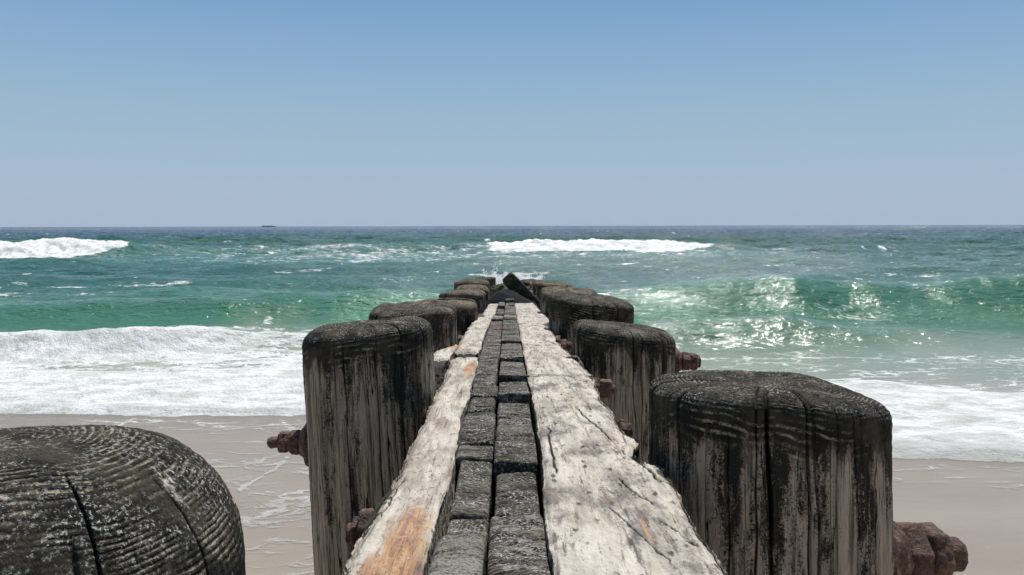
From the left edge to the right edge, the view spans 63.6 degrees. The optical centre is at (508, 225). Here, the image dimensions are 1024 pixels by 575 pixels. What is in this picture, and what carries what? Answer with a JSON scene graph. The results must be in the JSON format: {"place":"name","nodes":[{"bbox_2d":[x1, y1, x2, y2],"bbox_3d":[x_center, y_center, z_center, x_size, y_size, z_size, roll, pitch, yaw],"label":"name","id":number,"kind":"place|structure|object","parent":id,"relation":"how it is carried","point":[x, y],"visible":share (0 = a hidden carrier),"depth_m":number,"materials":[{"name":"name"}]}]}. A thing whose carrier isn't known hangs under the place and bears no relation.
{"place":"outdoors","nodes":[
{"label":"outdoors","id":0,"kind":"place"},
{"bbox_2d":[0,225,1023,574],"bbox_3d":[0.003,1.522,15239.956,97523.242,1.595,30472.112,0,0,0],"label":"sea","id":1,"kind":"structure","parent":0,"point":[916,331],"depth_m":17.50,"materials":[{"name":"liquid"}]},
{"bbox_2d":[480,266,497,276],"bbox_3d":[-0.309,0.815,13.645,0.287,0.316,1.202,0,0,0],"label":"wave splash","id":2,"kind":"object","parent":1,"relation":"on","point":[487,273],"visible":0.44,"depth_m":13.62,"materials":[{"name":"white liquid"}]},
{"bbox_2d":[489,271,517,284],"bbox_3d":[-0.078,0.885,12.887,0.499,0.361,1.280,0,0,0],"label":"wave splash","id":3,"kind":"object","parent":1,"relation":"on","point":[499,280],"visible":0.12,"depth_m":12.82,"materials":[{"name":"white liquid"}]},
{"bbox_2d":[515,274,544,279],"bbox_3d":[0.363,0.933,14.388,0.528,0.224,1.500,0,0,0],"label":"wave splash","id":4,"kind":"object","parent":1,"relation":"on","point":[528,277],"visible":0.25,"depth_m":14.38,"materials":[{"name":"white liquid"}]},
{"bbox_2d":[0,417,1023,574],"bbox_3d":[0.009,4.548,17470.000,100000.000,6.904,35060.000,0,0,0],"label":"beach","id":5,"kind":"structure","parent":0,"point":[976,508],"depth_m":5.94,"materials":[{"name":"beige sand"}]},
{"bbox_2d":[0,424,245,574],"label":"piling","id":6,"kind":"object","parent":5,"relation":"on","point":[90,499],"visible":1,"depth_m":0.70,"materials":[{"name":"brown wood"}]},
{"bbox_2d":[302,316,435,574],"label":"piling","id":7,"kind":"object","parent":5,"relation":"on","point":[369,388],"visible":0.82,"depth_m":1.84,"materials":[{"name":"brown wood"}]},
{"bbox_2d":[267,424,307,465],"bbox_3d":[-0.517,0.516,1.970,0.115,0.111,0.114,0,0,0],"label":"rusty bolt","id":8,"kind":"object","parent":7,"relation":"attached to","point":[293,442],"visible":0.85,"depth_m":1.95,"materials":[{"name":"metal"}]},
{"bbox_2d":[368,300,456,352],"bbox_3d":[-0.350,1.409,3.049,0.320,2.251,0.323,0,0,0],"label":"piling","id":9,"kind":"object","parent":5,"relation":"on","point":[440,316],"visible":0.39,"depth_m":2.94,"materials":[{"name":"grey wood"}]},
{"bbox_2d":[434,344,457,389],"bbox_3d":[-0.219,0.525,2.815,0.070,0.223,0.470,0,0,0],"label":"bleached timber","id":10,"kind":"object","parent":9,"relation":"attached to","point":[443,357],"visible":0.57,"depth_m":2.58,"materials":[{"name":"white wood"}]},
{"bbox_2d":[424,298,477,344],"bbox_3d":[-0.324,1.516,4.350,0.335,2.262,0.332,0,0,0],"label":"piling","id":11,"kind":"object","parent":5,"relation":"on","point":[466,313],"visible":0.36,"depth_m":4.21,"materials":[{"name":"grey wood"}]},
{"bbox_2d":[427,533,486,574],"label":"sheet plank","id":12,"kind":"object","parent":5,"relation":"on","point":[463,554],"visible":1,"depth_m":0.81,"materials":[{"name":"grey wood"}]},
{"bbox_2d":[439,289,485,314],"bbox_3d":[-0.335,1.594,6.000,0.344,2.260,0.340,0,0,0],"label":"piling","id":13,"kind":"object","parent":5,"relation":"on","point":[478,296],"visible":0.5,"depth_m":5.87,"materials":[{"name":"grey wood"}]},
{"bbox_2d":[447,519,487,545],"bbox_3d":[-0.047,1.154,0.945,0.050,1.612,0.110,0,0,0],"label":"sheet plank","id":14,"kind":"object","parent":5,"relation":"on","point":[467,526],"visible":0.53,"depth_m":0.96,"materials":[{"name":"grey wood"}]},
{"bbox_2d":[449,493,489,538],"bbox_3d":[-0.047,1.156,1.054,0.049,1.616,0.101,0,0,0],"label":"sheet plank","id":15,"kind":"object","parent":5,"relation":"on","point":[475,506],"visible":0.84,"depth_m":1.03,"materials":[{"name":"grey wood"}]},
{"bbox_2d":[454,278,489,289],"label":"piling","id":16,"kind":"object","parent":5,"relation":"on","point":[468,281],"visible":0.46,"depth_m":9.07,"materials":[{"name":"grey wood"}]},
{"bbox_2d":[456,284,489,301],"bbox_3d":[-0.341,1.690,7.701,0.336,2.288,0.334,0,0,0],"label":"piling","id":17,"kind":"object","parent":5,"relation":"on","point":[485,289],"visible":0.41,"depth_m":7.60,"materials":[{"name":"grey wood"}]},
{"bbox_2d":[455,460,492,519],"bbox_3d":[-0.047,1.160,1.187,0.051,1.608,0.157,0,0,0],"label":"sheet plank","id":18,"kind":"object","parent":5,"relation":"on","point":[475,477],"visible":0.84,"depth_m":1.18,"materials":[{"name":"grey wood"}]},
{"bbox_2d":[455,445,493,516],"bbox_3d":[-0.052,1.158,1.312,0.059,1.609,0.086,0,0,0],"label":"sheet plank","id":19,"kind":"object","parent":5,"relation":"on","point":[475,453],"visible":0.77,"depth_m":1.29,"materials":[{"name":"grey wood"}]},
{"bbox_2d":[457,412,495,447],"bbox_3d":[-0.054,1.162,1.485,0.063,1.622,0.253,0,0,0],"label":"sheet plank","id":20,"kind":"object","parent":5,"relation":"on","point":[478,429],"visible":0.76,"depth_m":1.44,"materials":[{"name":"grey wood"}]},
{"bbox_2d":[342,357,477,574],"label":"bleached timber","id":21,"kind":"object","parent":20,"relation":"on","point":[405,528],"visible":0.88,"depth_m":1.06,"materials":[{"name":"white wood"}]},
{"bbox_2d":[345,508,375,548],"bbox_3d":[-0.177,0.366,0.986,0.034,0.057,0.055,0,0,0],"label":"rusty bolt","id":22,"kind":"object","parent":21,"relation":"attached to","point":[354,530],"visible":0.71,"depth_m":0.97,"materials":[{"name":"orange metal"}]},
{"bbox_2d":[467,397,495,414],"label":"sheet plank","id":23,"kind":"object","parent":5,"relation":"on","point":[479,405],"visible":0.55,"depth_m":1.80,"materials":[{"name":"grey wood"}]},
{"bbox_2d":[471,384,497,427],"bbox_3d":[-0.055,1.195,1.979,0.063,1.613,0.151,0,0,0],"label":"sheet plank","id":24,"kind":"object","parent":5,"relation":"on","point":[481,391],"visible":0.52,"depth_m":1.95,"materials":[{"name":"grey wood"}]},
{"bbox_2d":[472,354,498,389],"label":"sheet plank","id":25,"kind":"object","parent":5,"relation":"on","point":[487,372],"visible":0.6,"depth_m":2.32,"materials":[{"name":"grey wood"}]},
{"bbox_2d":[475,277,495,286],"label":"piling","id":26,"kind":"object","parent":5,"relation":"on","point":[492,281],"visible":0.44,"depth_m":11.89,"materials":[{"name":"grey wood"}]},
{"bbox_2d":[481,338,500,369],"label":"sheet plank","id":27,"kind":"object","parent":5,"relation":"on","point":[491,346],"visible":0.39,"depth_m":2.99,"materials":[{"name":"grey wood"}]},
{"bbox_2d":[485,329,501,338],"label":"sheet plank","id":28,"kind":"object","parent":5,"relation":"on","point":[494,334],"visible":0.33,"depth_m":3.56,"materials":[{"name":"grey wood"}]},
{"bbox_2d":[489,321,502,329],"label":"sheet plank","id":29,"kind":"object","parent":5,"relation":"on","point":[496,325],"visible":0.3,"depth_m":4.10,"materials":[{"name":"grey wood"}]},
{"bbox_2d":[492,315,502,321],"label":"sheet plank","id":30,"kind":"object","parent":5,"relation":"on","point":[496,318],"visible":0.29,"depth_m":4.47,"materials":[{"name":"grey wood"}]},
{"bbox_2d":[455,317,491,361],"bbox_3d":[-0.141,0.560,3.665,0.102,0.296,1.910,0,0,0],"label":"bleached timber","id":31,"kind":"object","parent":30,"relation":"on","point":[471,342],"visible":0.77,"depth_m":3.19,"materials":[{"name":"white wood"}]},
{"bbox_2d":[457,335,462,345],"bbox_3d":[-0.195,0.465,3.349,0.030,0.044,0.065,0,0,0],"label":"rock","id":32,"kind":"object","parent":31,"relation":"on","point":[459,337],"visible":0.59,"depth_m":3.33,"materials":[{"name":"grey stone"}]},
{"bbox_2d":[483,304,497,317],"bbox_3d":[-0.124,0.672,5.625,0.090,0.297,1.951,0,0,0],"label":"bleached timber","id":33,"kind":"object","parent":30,"relation":"on","point":[490,310],"visible":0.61,"depth_m":5.54,"materials":[{"name":"white wood"}]},
{"bbox_2d":[490,283,505,295],"bbox_3d":[-0.082,0.807,9.602,0.301,0.290,0.290,0,0,41],"label":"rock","id":34,"kind":"object","parent":5,"relation":"on","point":[495,288],"visible":0.3,"depth_m":9.51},
{"bbox_2d":[496,309,504,315],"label":"sheet plank","id":35,"kind":"object","parent":5,"relation":"on","point":[500,312],"visible":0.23,"depth_m":5.47,"materials":[{"name":"grey wood"}]},
{"bbox_2d":[498,302,504,309],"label":"sheet plank","id":36,"kind":"object","parent":5,"relation":"on","point":[501,305],"visible":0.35,"depth_m":6.00,"materials":[{"name":"grey wood"}]},
{"bbox_2d":[505,298,513,303],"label":"sheet plank","id":37,"kind":"object","parent":5,"relation":"on","point":[509,300],"visible":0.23,"depth_m":6.56,"materials":[{"name":"grey wood"}]},
{"bbox_2d":[486,289,537,306],"bbox_3d":[0.020,0.616,6.950,0.459,0.163,0.490,0,0,3],"label":"rock","id":38,"kind":"object","parent":37,"relation":"on","point":[502,295],"visible":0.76,"depth_m":6.80,"materials":[{"name":"grey stone"}]},
{"bbox_2d":[502,272,539,309],"bbox_3d":[0.171,0.632,7.130,0.124,0.564,0.103,-44,4,0],"label":"leaning timber","id":39,"kind":"object","parent":38,"relation":"on","point":[511,281],"visible":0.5,"depth_m":7.07,"materials":[{"name":"brown wood"}]},
{"bbox_2d":[503,315,516,319],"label":"sheet plank","id":40,"kind":"object","parent":5,"relation":"on","point":[509,317],"visible":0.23,"depth_m":4.50,"materials":[{"name":"grey wood"}]},
{"bbox_2d":[504,309,515,314],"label":"sheet plank","id":41,"kind":"object","parent":5,"relation":"on","point":[509,311],"visible":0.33,"depth_m":5.20,"materials":[{"name":"grey wood"}]},
{"bbox_2d":[505,302,514,305],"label":"sheet plank","id":42,"kind":"object","parent":5,"relation":"on","point":[510,304],"visible":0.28,"depth_m":6.17,"materials":[{"name":"grey wood"}]},
{"bbox_2d":[505,306,514,309],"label":"sheet plank","id":43,"kind":"object","parent":5,"relation":"on","point":[509,307],"visible":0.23,"depth_m":5.81,"materials":[{"name":"grey wood"}]},
{"bbox_2d":[502,320,518,329],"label":"sheet plank","id":44,"kind":"object","parent":5,"relation":"on","point":[510,325],"visible":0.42,"depth_m":4.01,"materials":[{"name":"grey wood"}]},
{"bbox_2d":[515,303,548,326],"bbox_3d":[0.135,0.652,5.370,0.186,0.320,2.360,0,0,0],"label":"bleached timber","id":45,"kind":"object","parent":44,"relation":"on","point":[528,313],"visible":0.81,"depth_m":4.90,"materials":[{"name":"white wood"}]},
{"bbox_2d":[518,324,592,381],"bbox_3d":[0.136,0.545,3.188,0.183,0.298,1.945,0,0,0],"label":"bleached timber","id":46,"kind":"object","parent":45,"relation":"on","point":[545,353],"visible":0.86,"depth_m":2.67,"materials":[{"name":"white wood"}]},
{"bbox_2d":[555,335,571,349],"bbox_3d":[0.214,0.470,3.220,0.065,0.084,0.083,0,0,0],"label":"rusty bolt","id":47,"kind":"object","parent":46,"relation":"attached to","point":[565,344],"visible":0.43,"depth_m":3.20,"materials":[{"name":"orange metal"}]},
{"bbox_2d":[566,355,584,368],"bbox_3d":[0.216,0.447,2.568,0.034,0.079,0.104,0,0,-33],"label":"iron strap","id":48,"kind":"object","parent":46,"relation":"attached to","point":[577,358],"visible":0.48,"depth_m":2.57,"materials":[{"name":"metal"}]},
{"bbox_2d":[589,377,615,397],"bbox_3d":[0.245,0.432,2.196,0.080,0.057,0.057,6,1,6],"label":"rusty bolt","id":49,"kind":"object","parent":46,"relation":"attached to","point":[606,388],"visible":0.78,"depth_m":2.18,"materials":[{"name":"metal"}]},
{"bbox_2d":[501,330,520,344],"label":"sheet plank","id":50,"kind":"object","parent":5,"relation":"on","point":[510,336],"visible":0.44,"depth_m":3.37,"materials":[{"name":"grey wood"}]},
{"bbox_2d":[500,343,522,362],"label":"sheet plank","id":51,"kind":"object","parent":5,"relation":"on","point":[511,352],"visible":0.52,"depth_m":2.75,"materials":[{"name":"grey wood"}]},
{"bbox_2d":[499,361,526,382],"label":"sheet plank","id":52,"kind":"object","parent":5,"relation":"on","point":[512,371],"visible":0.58,"depth_m":2.25,"materials":[{"name":"grey wood"}]},
{"bbox_2d":[498,381,529,405],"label":"sheet plank","id":53,"kind":"object","parent":5,"relation":"on","point":[513,392],"visible":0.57,"depth_m":1.85,"materials":[{"name":"grey wood"}]},
{"bbox_2d":[497,403,531,422],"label":"sheet plank","id":54,"kind":"object","parent":5,"relation":"on","point":[513,410],"visible":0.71,"depth_m":1.74,"materials":[{"name":"grey wood"}]},
{"bbox_2d":[497,418,531,427],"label":"sheet plank","id":55,"kind":"object","parent":5,"relation":"on","point":[525,422],"visible":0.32,"depth_m":1.61,"materials":[{"name":"grey wood"}]},
{"bbox_2d":[495,425,535,444],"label":"sheet plank","id":56,"kind":"object","parent":5,"relation":"on","point":[509,432],"visible":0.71,"depth_m":1.43,"materials":[{"name":"grey wood"}]},
{"bbox_2d":[494,439,537,510],"bbox_3d":[0.013,1.152,1.296,0.069,1.609,0.128,0,0,0],"label":"sheet plank","id":57,"kind":"object","parent":5,"relation":"on","point":[515,455],"visible":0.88,"depth_m":1.25,"materials":[{"name":"grey wood"}]},
{"bbox_2d":[494,472,539,516],"bbox_3d":[0.013,1.162,1.105,0.060,1.613,0.214,0,0,0],"label":"sheet plank","id":58,"kind":"object","parent":5,"relation":"on","point":[516,493],"visible":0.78,"depth_m":1.10,"materials":[{"name":"grey wood"}]},
{"bbox_2d":[487,515,549,574],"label":"sheet plank","id":59,"kind":"object","parent":5,"relation":"on","point":[516,543],"visible":0.94,"depth_m":0.89,"materials":[{"name":"grey wood"}]},
{"bbox_2d":[527,376,727,574],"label":"bleached timber","id":60,"kind":"object","parent":59,"relation":"on","point":[610,502],"visible":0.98,"depth_m":1.04,"materials":[{"name":"white wood"}]},
{"bbox_2d":[618,419,632,436],"bbox_3d":[0.224,0.393,1.585,0.029,0.046,0.048,0,0,0],"label":"rusty bolt","id":61,"kind":"object","parent":60,"relation":"attached to","point":[624,425],"visible":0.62,"depth_m":1.57,"materials":[{"name":"metal"}]},
{"bbox_2d":[505,568,549,574],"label":"sheet plank","id":62,"kind":"object","parent":5,"relation":"on","point":[543,571],"visible":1,"depth_m":0.80,"materials":[{"name":"grey wood"}]},
{"bbox_2d":[520,279,536,286],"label":"piling","id":63,"kind":"object","parent":5,"relation":"on","point":[525,282],"visible":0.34,"depth_m":11.07,"materials":[{"name":"wood"}]},
{"bbox_2d":[532,280,572,299],"bbox_3d":[0.401,1.625,7.449,0.369,2.271,0.369,0,0,0],"label":"piling","id":64,"kind":"object","parent":5,"relation":"on","point":[538,285],"visible":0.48,"depth_m":7.33,"materials":[{"name":"grey wood"}]},
{"bbox_2d":[540,286,596,318],"bbox_3d":[0.387,1.519,5.201,0.373,2.271,0.370,0,0,0],"label":"piling","id":65,"kind":"object","parent":5,"relation":"on","point":[545,292],"visible":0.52,"depth_m":5.11,"materials":[{"name":"grey wood"}]},
{"bbox_2d":[548,292,633,354],"bbox_3d":[0.390,1.453,3.901,0.400,2.271,0.388,0,0,0],"label":"piling","id":66,"kind":"object","parent":5,"relation":"on","point":[566,310],"visible":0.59,"depth_m":3.74,"materials":[{"name":"grey wood"}]},
{"bbox_2d":[572,319,675,462],"bbox_3d":[0.390,1.458,2.779,0.342,2.274,0.344,0,0,0],"label":"piling","id":67,"kind":"object","parent":5,"relation":"on","point":[631,361],"visible":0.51,"depth_m":2.62,"materials":[{"name":"grey wood"}]},
{"bbox_2d":[675,347,700,372],"bbox_3d":[0.596,0.457,2.780,0.099,0.103,0.104,0,0,0],"label":"rusty bolt","id":68,"kind":"object","parent":67,"relation":"attached to","point":[687,361],"visible":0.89,"depth_m":2.75,"materials":[{"name":"metal"}]},
{"bbox_2d":[649,370,893,574],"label":"piling","id":69,"kind":"object","parent":5,"relation":"on","point":[779,473],"visible":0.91,"depth_m":1.14,"materials":[{"name":"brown wood"}]},
{"bbox_2d":[893,521,967,574],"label":"rusty bolt","id":70,"kind":"object","parent":69,"relation":"attached to","point":[925,548],"visible":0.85,"depth_m":1.26,"materials":[{"name":"orange metal"}]},
{"bbox_2d":[0,0,1023,226],"label":"sky","id":71,"kind":"structure","parent":0,"point":[114,113],"materials":[{"name":"blue"}]}
]}

